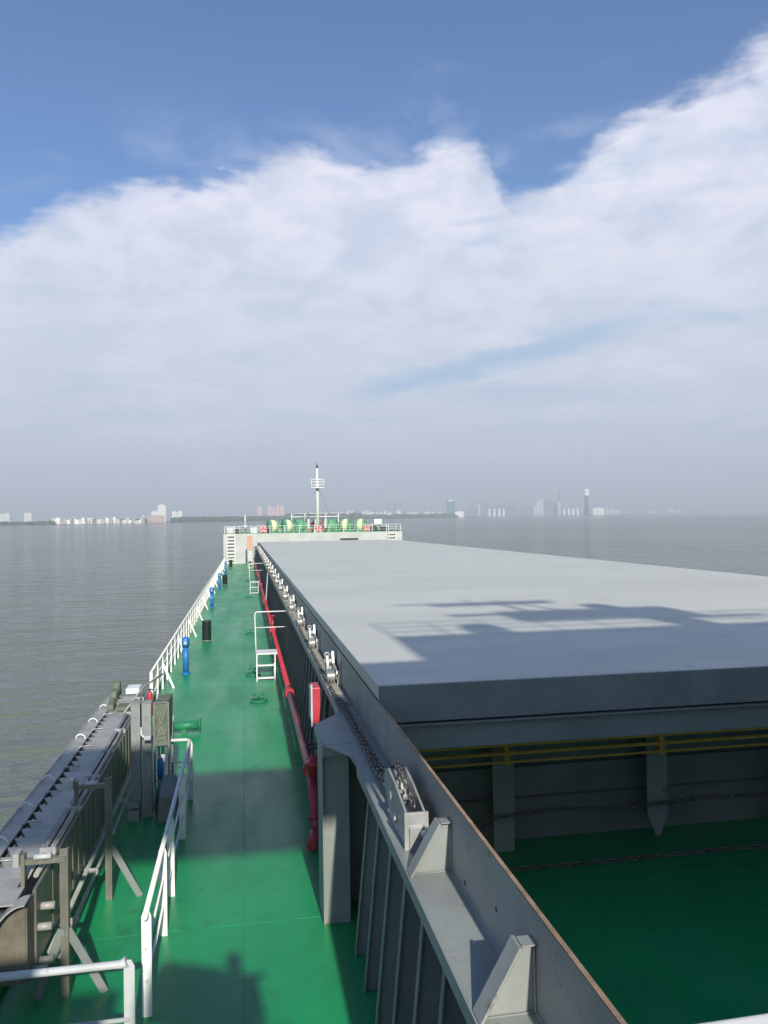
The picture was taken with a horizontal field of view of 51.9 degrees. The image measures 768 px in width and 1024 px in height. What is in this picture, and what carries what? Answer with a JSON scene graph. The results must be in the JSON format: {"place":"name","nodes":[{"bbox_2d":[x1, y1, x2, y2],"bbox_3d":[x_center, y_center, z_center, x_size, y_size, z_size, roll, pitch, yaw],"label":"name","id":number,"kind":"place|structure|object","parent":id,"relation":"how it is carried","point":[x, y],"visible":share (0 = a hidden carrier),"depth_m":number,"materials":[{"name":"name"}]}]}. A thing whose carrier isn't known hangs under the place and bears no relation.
{"place":"outdoors","nodes":[
{"label":"outdoors","id":0,"kind":"place"},
{"bbox_2d":[0,516,500,525],"bbox_3d":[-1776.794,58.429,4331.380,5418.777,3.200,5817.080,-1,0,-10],"label":"land","id":1,"kind":"structure","parent":0,"point":[168,521],"depth_m":2117.86,"materials":[{"name":"plant"}]},
{"bbox_2d":[0,514,4,521],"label":"building","id":2,"kind":"structure","parent":1,"relation":"on","point":[2,517],"depth_m":2971.13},
{"bbox_2d":[5,513,9,521],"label":"building","id":3,"kind":"structure","parent":1,"relation":"on","point":[7,517],"depth_m":2978.50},
{"bbox_2d":[24,513,27,521],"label":"building","id":4,"kind":"structure","parent":1,"relation":"on","point":[25,517],"depth_m":3004.74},
{"bbox_2d":[0,520,56,524],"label":"tree belt","id":5,"kind":"object","parent":1,"relation":"on","point":[50,522],"visible":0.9,"depth_m":1790.84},
{"bbox_2d":[48,518,151,522],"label":"tree belt","id":6,"kind":"object","parent":1,"relation":"on","point":[146,520],"visible":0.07,"depth_m":1982.80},
{"bbox_2d":[148,515,164,522],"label":"building","id":7,"kind":"structure","parent":1,"relation":"on","point":[157,518],"depth_m":1999.23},
{"bbox_2d":[158,504,165,521],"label":"building","id":8,"kind":"structure","parent":1,"relation":"on","point":[161,509],"depth_m":2214.62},
{"bbox_2d":[172,511,176,517],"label":"building","id":9,"kind":"structure","parent":1,"relation":"on","point":[174,513],"depth_m":2223.07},
{"bbox_2d":[257,506,261,515],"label":"building","id":10,"kind":"structure","parent":1,"relation":"on","point":[259,510],"depth_m":3556.22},
{"bbox_2d":[268,506,271,515],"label":"building","id":11,"kind":"structure","parent":1,"relation":"on","point":[269,510],"depth_m":3563.17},
{"bbox_2d":[276,505,279,515],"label":"building","id":12,"kind":"structure","parent":1,"relation":"on","point":[277,510],"depth_m":3567.86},
{"bbox_2d":[280,506,283,515],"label":"building","id":13,"kind":"structure","parent":1,"relation":"on","point":[282,510],"depth_m":3570.58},
{"bbox_2d":[170,513,458,521],"bbox_3d":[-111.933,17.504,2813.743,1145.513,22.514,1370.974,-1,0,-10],"label":"tree belt","id":14,"kind":"object","parent":1,"relation":"on","point":[257,518],"visible":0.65,"depth_m":2522.19,"materials":[{"name":"plant"}]},
{"bbox_2d":[284,512,362,519],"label":"tree belt","id":15,"kind":"object","parent":1,"relation":"on","point":[341,515],"visible":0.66,"depth_m":2493.40,"materials":[{"name":"plant"}]},
{"bbox_2d":[446,500,454,513],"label":"building","id":16,"kind":"structure","parent":1,"relation":"on","point":[450,505],"depth_m":3886.38,"materials":[{"name":"grey glass"}]},
{"bbox_2d":[455,511,463,516],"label":"building","id":17,"kind":"structure","parent":1,"relation":"on","point":[460,513],"depth_m":3683.15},
{"bbox_2d":[291,513,339,521],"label":"bow platform","id":18,"kind":"structure","parent":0,"point":[325,516],"depth_m":119.94,"materials":[{"name":"white paint"}]},
{"bbox_2d":[0,512,767,918],"bbox_3d":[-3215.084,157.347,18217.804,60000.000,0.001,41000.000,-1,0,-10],"label":"sea","id":19,"kind":"structure","parent":0,"point":[90,614],"depth_m":126.01,"materials":[{"name":"liquid"}]},
{"bbox_2d":[0,530,402,993],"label":"ship hull","id":20,"kind":"object","parent":19,"relation":"on","point":[239,548],"visible":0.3,"depth_m":107.23,"materials":[{"name":"grey paint"}]},
{"bbox_2d":[227,527,233,533],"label":"deck locker","id":21,"kind":"object","parent":20,"relation":"on","point":[229,528],"visible":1,"depth_m":108.74,"materials":[{"name":"metal"}]},
{"bbox_2d":[235,528,240,532],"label":"deck locker","id":22,"kind":"object","parent":20,"relation":"on","point":[237,530],"visible":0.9,"depth_m":108.92,"materials":[{"name":"metal"}]},
{"bbox_2d":[243,516,247,533],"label":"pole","id":23,"kind":"object","parent":20,"relation":"on","point":[245,525],"visible":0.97,"depth_m":107.38,"materials":[{"name":"metal"}]},
{"bbox_2d":[250,527,256,532],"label":"deck locker","id":24,"kind":"object","parent":20,"relation":"on","point":[253,529],"visible":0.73,"depth_m":109.30,"materials":[{"name":"metal"}]},
{"bbox_2d":[266,519,281,532],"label":"mooring winch","id":25,"kind":"object","parent":20,"relation":"on","point":[275,524],"visible":0.9,"depth_m":111.39,"materials":[{"name":"green metal"}]},
{"bbox_2d":[281,519,294,532],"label":"mooring winch","id":26,"kind":"object","parent":20,"relation":"on","point":[284,524],"visible":0.87,"depth_m":111.75,"materials":[{"name":"green metal"}]},
{"bbox_2d":[294,519,310,531],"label":"mooring winch","id":27,"kind":"object","parent":20,"relation":"on","point":[300,522],"visible":0.82,"depth_m":112.07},
{"bbox_2d":[224,524,400,533],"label":"bow railing","id":28,"kind":"object","parent":20,"relation":"on","point":[312,525],"visible":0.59,"depth_m":108.42,"materials":[{"name":"metal"}]},
{"bbox_2d":[260,527,266,532],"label":"lifebuoy","id":29,"kind":"object","parent":28,"relation":"attached to","point":[263,529],"visible":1,"depth_m":106.72,"materials":[{"name":"white paint"}]},
{"bbox_2d":[315,526,321,531],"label":"lifebuoy","id":30,"kind":"object","parent":28,"relation":"attached to","point":[318,528],"visible":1,"depth_m":108.02,"materials":[{"name":"white paint"}]},
{"bbox_2d":[363,525,369,530],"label":"lifebuoy","id":31,"kind":"object","parent":28,"relation":"attached to","point":[366,527],"visible":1,"depth_m":109.17,"materials":[{"name":"white paint"}]},
{"bbox_2d":[305,519,326,531],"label":"windlass","id":32,"kind":"object","parent":20,"relation":"on","point":[322,524],"visible":0.55,"depth_m":115.72,"materials":[{"name":"white paint"}]},
{"bbox_2d":[310,465,329,525],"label":"foremast","id":33,"kind":"object","parent":20,"relation":"on","point":[317,503],"visible":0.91,"depth_m":110.27,"materials":[{"name":"metal"}]},
{"bbox_2d":[326,519,340,531],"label":"mooring winch","id":34,"kind":"object","parent":20,"relation":"on","point":[332,523],"visible":0.96,"depth_m":112.88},
{"bbox_2d":[340,518,353,531],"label":"mooring winch","id":35,"kind":"object","parent":20,"relation":"on","point":[347,523],"visible":0.91,"depth_m":113.24,"materials":[{"name":"green metal"}]},
{"bbox_2d":[356,518,368,530],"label":"mooring winch","id":36,"kind":"object","parent":20,"relation":"on","point":[360,521],"visible":0.53,"depth_m":113.58,"materials":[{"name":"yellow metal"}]},
{"bbox_2d":[370,525,375,530],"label":"deck locker","id":37,"kind":"object","parent":20,"relation":"on","point":[372,527],"visible":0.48,"depth_m":112.20,"materials":[{"name":"metal"}]},
{"bbox_2d":[374,519,381,530],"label":"searchlight box","id":38,"kind":"object","parent":20,"relation":"on","point":[377,521],"visible":0.91,"depth_m":111.56,"materials":[{"name":"white paint"}]},
{"bbox_2d":[0,563,767,1023],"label":"deck","id":39,"kind":"structure","parent":20,"relation":"on","point":[250,939],"depth_m":10.82,"materials":[{"name":"green paint"}]},
{"bbox_2d":[13,846,108,999],"bbox_3d":[-3.553,4.553,8.708,0.960,1.681,0.170,-1,-1,-10],"label":"gangway stanchion","id":40,"kind":"object","parent":39,"relation":"on","point":[65,938],"visible":0.99,"depth_m":8.73,"materials":[{"name":"metal"}]},
{"bbox_2d":[0,673,162,986],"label":"gangway","id":41,"kind":"object","parent":40,"relation":"on","point":[98,748],"visible":0.89,"depth_m":10.72,"materials":[{"name":"metal"}]},
{"bbox_2d":[0,956,134,1023],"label":"railing","id":42,"kind":"object","parent":39,"relation":"on","point":[126,964],"visible":1,"depth_m":7.35,"materials":[{"name":"metal"}]},
{"bbox_2d":[68,776,142,900],"bbox_3d":[-3.864,4.559,10.989,0.960,1.741,0.170,-1,-1,-10],"label":"gangway stanchion","id":43,"kind":"object","parent":39,"relation":"on","point":[111,851],"visible":0.97,"depth_m":11.02,"materials":[{"name":"metal"}]},
{"bbox_2d":[127,700,152,822],"bbox_3d":[-4.352,4.432,14.089,0.420,2.048,0.400,-1,-1,-10],"label":"gangway davit","id":44,"kind":"object","parent":39,"relation":"on","point":[141,767],"visible":1,"depth_m":14.09,"materials":[{"name":"grey paint"}]},
{"bbox_2d":[147,689,153,716],"bbox_3d":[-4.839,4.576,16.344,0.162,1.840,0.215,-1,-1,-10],"label":"fire extinguisher","id":45,"kind":"object","parent":39,"relation":"on","point":[149,695],"visible":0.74,"depth_m":16.31,"materials":[{"name":"red paint"}]},
{"bbox_2d":[156,757,162,814],"bbox_3d":[-4.046,4.945,14.287,0.156,1.018,0.160,-1,-1,-10],"label":"blue canister","id":46,"kind":"object","parent":39,"relation":"on","point":[160,767],"visible":0.57,"depth_m":14.25,"materials":[{"name":"paint"}]},
{"bbox_2d":[153,693,173,811],"bbox_3d":[-4.122,4.466,14.779,0.283,1.996,0.750,-1,-1,-10],"label":"covered crate","id":47,"kind":"object","parent":39,"relation":"on","point":[163,719],"visible":0.77,"depth_m":14.45,"materials":[{"name":"grey paint"}]},
{"bbox_2d":[152,774,178,823],"bbox_3d":[-3.854,5.095,14.014,0.439,0.706,0.500,-1,-1,-10],"label":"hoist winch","id":48,"kind":"object","parent":39,"relation":"on","point":[166,791],"visible":0.88,"depth_m":13.80,"materials":[{"name":"grey paint"}]},
{"bbox_2d":[141,716,192,1017],"bbox_3d":[-3.491,4.843,12.511,0.587,1.162,8.807,-1,-1,-10],"label":"walkway railing","id":49,"kind":"object","parent":39,"relation":"on","point":[164,871],"visible":0.8,"depth_m":10.02,"materials":[{"name":"metal"}]},
{"bbox_2d":[181,637,190,674],"bbox_3d":[-6.968,5.033,27.734,0.340,1.299,0.340,-1,-1,-10],"label":"air vent","id":50,"kind":"object","parent":39,"relation":"on","point":[185,643],"visible":1,"depth_m":27.64,"materials":[{"name":"metal"}]},
{"bbox_2d":[150,556,224,698],"bbox_3d":[-13.636,5.723,63.331,0.435,1.118,83.360,-1,-1,-10],"label":"side railing","id":51,"kind":"object","parent":39,"relation":"on","point":[194,612],"visible":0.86,"depth_m":32.52,"materials":[{"name":"metal"}]},
{"bbox_2d":[174,718,200,733],"bbox_3d":[-4.946,5.359,19.758,0.700,0.368,0.340,-1,-1,-10],"label":"deck vent pipe","id":52,"kind":"object","parent":39,"relation":"on","point":[183,726],"visible":0.86,"depth_m":19.68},
{"bbox_2d":[202,620,211,640],"bbox_3d":[-7.992,5.352,35.571,0.460,0.900,0.460,-1,-1,-10],"label":"black bin","id":53,"kind":"object","parent":39,"relation":"on","point":[206,630],"visible":1,"depth_m":35.40,"materials":[{"name":"paint"}]},
{"bbox_2d":[209,587,214,607],"bbox_3d":[-10.858,5.392,49.791,0.340,1.299,0.340,-1,-1,-10],"label":"air vent","id":54,"kind":"object","parent":39,"relation":"on","point":[211,597],"visible":1,"depth_m":49.70,"materials":[{"name":"metal"}]},
{"bbox_2d":[217,573,221,588],"bbox_3d":[-13.463,5.633,64.561,0.340,1.299,0.340,-1,-1,-10],"label":"air vent","id":55,"kind":"object","parent":39,"relation":"on","point":[219,580],"visible":1,"depth_m":64.48,"materials":[{"name":"metal"}]},
{"bbox_2d":[223,574,227,584],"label":"black bin","id":56,"kind":"object","parent":39,"relation":"on","point":[224,579],"visible":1,"depth_m":68.38,"materials":[{"name":"paint"}]},
{"bbox_2d":[227,526,234,563],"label":"ladder","id":57,"kind":"object","parent":39,"relation":"on","point":[231,545],"visible":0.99,"depth_m":105.33,"materials":[{"name":"metal"}]},
{"bbox_2d":[247,536,252,560],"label":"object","id":58,"kind":"object","parent":39,"relation":"on","point":[249,545],"visible":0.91,"depth_m":102.48,"materials":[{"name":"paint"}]},
{"bbox_2d":[245,629,254,634],"bbox_3d":[-6.343,5.698,37.583,0.520,0.219,0.520,-1,-1,-10],"label":"deck fitting","id":59,"kind":"object","parent":39,"relation":"on","point":[250,633],"visible":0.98,"depth_m":37.42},
{"bbox_2d":[245,668,260,675],"bbox_3d":[-4.536,5.532,27.343,0.520,0.219,0.520,-1,-1,-10],"label":"deck fitting","id":60,"kind":"object","parent":39,"relation":"on","point":[252,673],"visible":0.85,"depth_m":27.33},
{"bbox_2d":[249,563,262,593],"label":"step platform","id":61,"kind":"structure","parent":39,"relation":"on","point":[249,576],"depth_m":59.15,"materials":[{"name":"white paint"}]},
{"bbox_2d":[250,693,267,702],"bbox_3d":[-3.689,5.463,23.228,0.520,0.219,0.520,-1,-1,-10],"label":"deck fitting","id":62,"kind":"object","parent":39,"relation":"on","point":[258,700],"visible":1,"depth_m":23.21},
{"bbox_2d":[254,610,286,681],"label":"step platform","id":63,"kind":"structure","parent":39,"relation":"on","point":[266,652],"depth_m":26.26,"materials":[{"name":"white paint"}]},
{"bbox_2d":[253,558,318,850],"bbox_3d":[-8.927,5.395,57.023,0.321,1.431,90.429,-1,-1,-10],"label":"pipe","id":64,"kind":"object","parent":39,"relation":"on","point":[313,838],"visible":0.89,"depth_m":15.87,"materials":[{"name":"metal"}]},
{"bbox_2d":[305,743,317,777],"bbox_3d":[-1.202,4.227,13.429,0.300,0.530,0.300,-1,-1,-10],"label":"fire valve","id":65,"kind":"object","parent":64,"relation":"attached to","point":[311,763],"visible":0.74,"depth_m":13.35,"materials":[{"name":"red paint"}]},
{"bbox_2d":[309,682,320,785],"bbox_3d":[-1.237,4.232,14.175,0.170,2.358,0.520,-1,-1,-10],"label":"hose box","id":66,"kind":"object","parent":39,"relation":"on","point":[314,704],"visible":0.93,"depth_m":13.96,"materials":[{"name":"red paint"}]},
{"bbox_2d":[309,685,312,726],"bbox_3d":[-1.315,3.424,14.159,0.030,0.740,0.490,-1,-1,-10],"label":"door","id":67,"kind":"structure","parent":66,"relation":"in","point":[310,688],"depth_m":13.92,"materials":[{"name":"white paint"}]},
{"bbox_2d":[253,542,626,1023],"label":"hatch coaming","id":68,"kind":"object","parent":39,"relation":"on","point":[454,926],"visible":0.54,"depth_m":6.97,"materials":[{"name":"grey paint"}]},
{"bbox_2d":[272,569,276,577],"bbox_3d":[-5.616,3.161,40.444,0.247,0.509,1.080,-1,-1,-10],"label":"hatch roller","id":69,"kind":"object","parent":68,"relation":"on","point":[273,572],"visible":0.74,"depth_m":40.62,"materials":[{"name":"metal"}]},
{"bbox_2d":[275,573,280,584],"bbox_3d":[-4.948,3.099,36.653,0.247,0.509,1.080,-1,-1,-10],"label":"hatch roller","id":70,"kind":"object","parent":68,"relation":"on","point":[276,579],"visible":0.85,"depth_m":36.47,"materials":[{"name":"metal"}]},
{"bbox_2d":[279,579,284,591],"bbox_3d":[-4.279,3.038,32.862,0.247,0.509,1.080,-1,-1,-10],"label":"hatch roller","id":71,"kind":"object","parent":68,"relation":"on","point":[281,586],"visible":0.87,"depth_m":32.56,"materials":[{"name":"metal"}]},
{"bbox_2d":[283,586,289,600],"bbox_3d":[-3.610,2.976,29.071,0.247,0.509,1.080,-1,-1,-10],"label":"hatch roller","id":72,"kind":"object","parent":68,"relation":"on","point":[286,594],"visible":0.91,"depth_m":28.82,"materials":[{"name":"metal"}]},
{"bbox_2d":[289,595,296,612],"bbox_3d":[-2.942,2.914,25.280,0.247,0.509,1.080,-1,-1,-10],"label":"hatch roller","id":73,"kind":"object","parent":68,"relation":"on","point":[293,606],"visible":1,"depth_m":24.95,"materials":[{"name":"metal"}]},
{"bbox_2d":[296,607,306,627],"bbox_3d":[-2.273,2.853,21.489,0.247,0.509,1.080,-1,-1,-10],"label":"hatch roller","id":74,"kind":"object","parent":68,"relation":"on","point":[301,620],"visible":0.98,"depth_m":21.16,"materials":[{"name":"metal"}]},
{"bbox_2d":[307,624,319,651],"bbox_3d":[-1.604,2.791,17.698,0.247,0.509,1.080,-1,-1,-10],"label":"hatch roller","id":75,"kind":"object","parent":68,"relation":"on","point":[313,640],"visible":1,"depth_m":17.39,"materials":[{"name":"metal"}]},
{"bbox_2d":[324,650,341,686],"bbox_3d":[-0.936,2.729,13.907,0.247,0.509,1.080,-1,-1,-10],"label":"hatch roller","id":76,"kind":"object","parent":68,"relation":"on","point":[332,674],"visible":0.99,"depth_m":13.64,"materials":[{"name":"metal"}]},
{"bbox_2d":[296,623,384,781],"bbox_3d":[-1.152,2.831,14.755,0.101,0.343,14.421,-1,-1,-10],"label":"drive chain","id":77,"kind":"object","parent":68,"relation":"on","point":[378,773],"visible":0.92,"depth_m":11.03,"materials":[{"name":"metal"}]},
{"bbox_2d":[336,694,402,772],"bbox_3d":[-0.283,2.735,10.195,0.104,0.425,4.873,-1,0,-11],"label":"drive chain","id":78,"kind":"object","parent":68,"relation":"on","point":[372,753],"visible":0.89,"depth_m":9.89,"materials":[{"name":"metal"}]},
{"bbox_2d":[384,761,429,851],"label":"chain block","id":79,"kind":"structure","parent":68,"relation":"on","point":[409,815],"depth_m":7.02,"materials":[{"name":"metal"}]},
{"bbox_2d":[259,540,767,722],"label":"hatch cover","id":80,"kind":"object","parent":68,"relation":"on","point":[418,631],"visible":1,"depth_m":14.77,"materials":[{"name":"metal"}]},
{"bbox_2d":[397,701,767,852],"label":"hold bulkhead","id":81,"kind":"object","parent":39,"relation":"on","point":[485,790],"visible":0.37,"depth_m":12.93,"materials":[{"name":"grey paint"}]},
{"bbox_2d":[418,727,767,768],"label":"pipe run","id":82,"kind":"object","parent":81,"relation":"attached to","point":[659,743],"visible":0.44,"depth_m":12.49,"materials":[{"name":"yellow paint"}]},
{"bbox_2d":[469,792,767,821],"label":"hold chain","id":83,"kind":"object","parent":81,"relation":"hanging from","point":[612,806],"visible":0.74,"depth_m":12.47,"materials":[{"name":"metal"}]},
{"bbox_2d":[508,843,767,871],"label":"hold chain","id":84,"kind":"object","parent":39,"relation":"on","point":[592,861],"visible":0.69,"depth_m":12.01,"materials":[{"name":"metal"}]},
{"bbox_2d":[699,1013,767,1023],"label":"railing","id":85,"kind":"object","parent":39,"relation":"on","point":[759,1019],"visible":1,"depth_m":0.72,"materials":[{"name":"metal"}]},
{"bbox_2d":[380,526,387,530],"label":"deck locker","id":86,"kind":"object","parent":20,"relation":"on","point":[382,528],"visible":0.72,"depth_m":112.50,"materials":[{"name":"metal"}]},
{"bbox_2d":[387,524,395,539],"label":"ladder","id":87,"kind":"object","parent":20,"relation":"attached to","point":[388,532],"visible":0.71,"depth_m":109.32,"materials":[{"name":"metal"}]},
{"bbox_2d":[0,0,767,521],"label":"sky","id":88,"kind":"structure","parent":0,"point":[423,255],"materials":[{"name":"blue"}]},
{"bbox_2d":[387,502,389,514],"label":"building","id":89,"kind":"structure","parent":0,"point":[388,507],"depth_m":6500.19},
{"bbox_2d":[393,503,396,513],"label":"building","id":90,"kind":"structure","parent":0,"point":[394,508],"depth_m":6499.64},
{"bbox_2d":[464,513,685,516],"bbox_3d":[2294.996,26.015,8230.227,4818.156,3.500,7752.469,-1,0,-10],"label":"land","id":91,"kind":"structure","parent":0,"point":[581,515],"depth_m":4965.47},
{"bbox_2d":[466,508,469,515],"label":"building","id":92,"kind":"structure","parent":91,"relation":"on","point":[467,511],"depth_m":6464.41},
{"bbox_2d":[470,503,474,515],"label":"building","id":93,"kind":"structure","parent":91,"relation":"on","point":[472,509],"depth_m":5609.80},
{"bbox_2d":[480,503,482,515],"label":"building","id":94,"kind":"structure","parent":91,"relation":"on","point":[481,509],"depth_m":5928.84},
{"bbox_2d":[486,503,488,515],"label":"building","id":95,"kind":"structure","parent":91,"relation":"on","point":[487,508],"depth_m":5377.34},
{"bbox_2d":[499,505,502,515],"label":"building","id":96,"kind":"structure","parent":91,"relation":"on","point":[501,509],"depth_m":5582.89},
{"bbox_2d":[508,501,509,515],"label":"building","id":97,"kind":"structure","parent":91,"relation":"on","point":[508,508],"depth_m":6528.01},
{"bbox_2d":[514,504,517,515],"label":"building","id":98,"kind":"structure","parent":91,"relation":"on","point":[515,509],"depth_m":5637.59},
{"bbox_2d":[521,506,523,515],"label":"building","id":99,"kind":"structure","parent":91,"relation":"on","point":[522,510],"depth_m":6580.46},
{"bbox_2d":[524,504,526,515],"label":"building","id":100,"kind":"structure","parent":91,"relation":"on","point":[525,509],"depth_m":5973.35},
{"bbox_2d":[529,506,532,515],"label":"building","id":101,"kind":"structure","parent":91,"relation":"on","point":[530,510],"depth_m":5397.74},
{"bbox_2d":[533,505,536,515],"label":"building","id":102,"kind":"structure","parent":91,"relation":"on","point":[534,510],"depth_m":5650.31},
{"bbox_2d":[536,501,539,515],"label":"building","id":103,"kind":"structure","parent":91,"relation":"on","point":[538,507],"depth_m":5515.16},
{"bbox_2d":[541,499,543,515],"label":"building","id":104,"kind":"structure","parent":91,"relation":"on","point":[542,513],"depth_m":5275.40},
{"bbox_2d":[544,500,546,514],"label":"building","id":105,"kind":"structure","parent":91,"relation":"on","point":[545,507],"depth_m":6429.19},
{"bbox_2d":[547,498,549,514],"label":"building","id":106,"kind":"structure","parent":91,"relation":"on","point":[548,506],"depth_m":5583.04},
{"bbox_2d":[550,501,552,514],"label":"building","id":107,"kind":"structure","parent":91,"relation":"on","point":[551,507],"depth_m":5308.97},
{"bbox_2d":[553,503,555,514],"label":"building","id":108,"kind":"structure","parent":91,"relation":"on","point":[554,508],"depth_m":5421.35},
{"bbox_2d":[558,501,560,514],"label":"building","id":109,"kind":"structure","parent":91,"relation":"on","point":[559,505],"depth_m":5360.50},
{"bbox_2d":[558,489,560,500],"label":"building","id":110,"kind":"structure","parent":91,"relation":"on","point":[559,496],"depth_m":6247.87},
{"bbox_2d":[583,489,588,514],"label":"control tower","id":111,"kind":"structure","parent":91,"relation":"on","point":[586,501],"depth_m":4155.55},
{"bbox_2d":[593,508,603,514],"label":"building","id":112,"kind":"structure","parent":91,"relation":"on","point":[598,511],"depth_m":4342.53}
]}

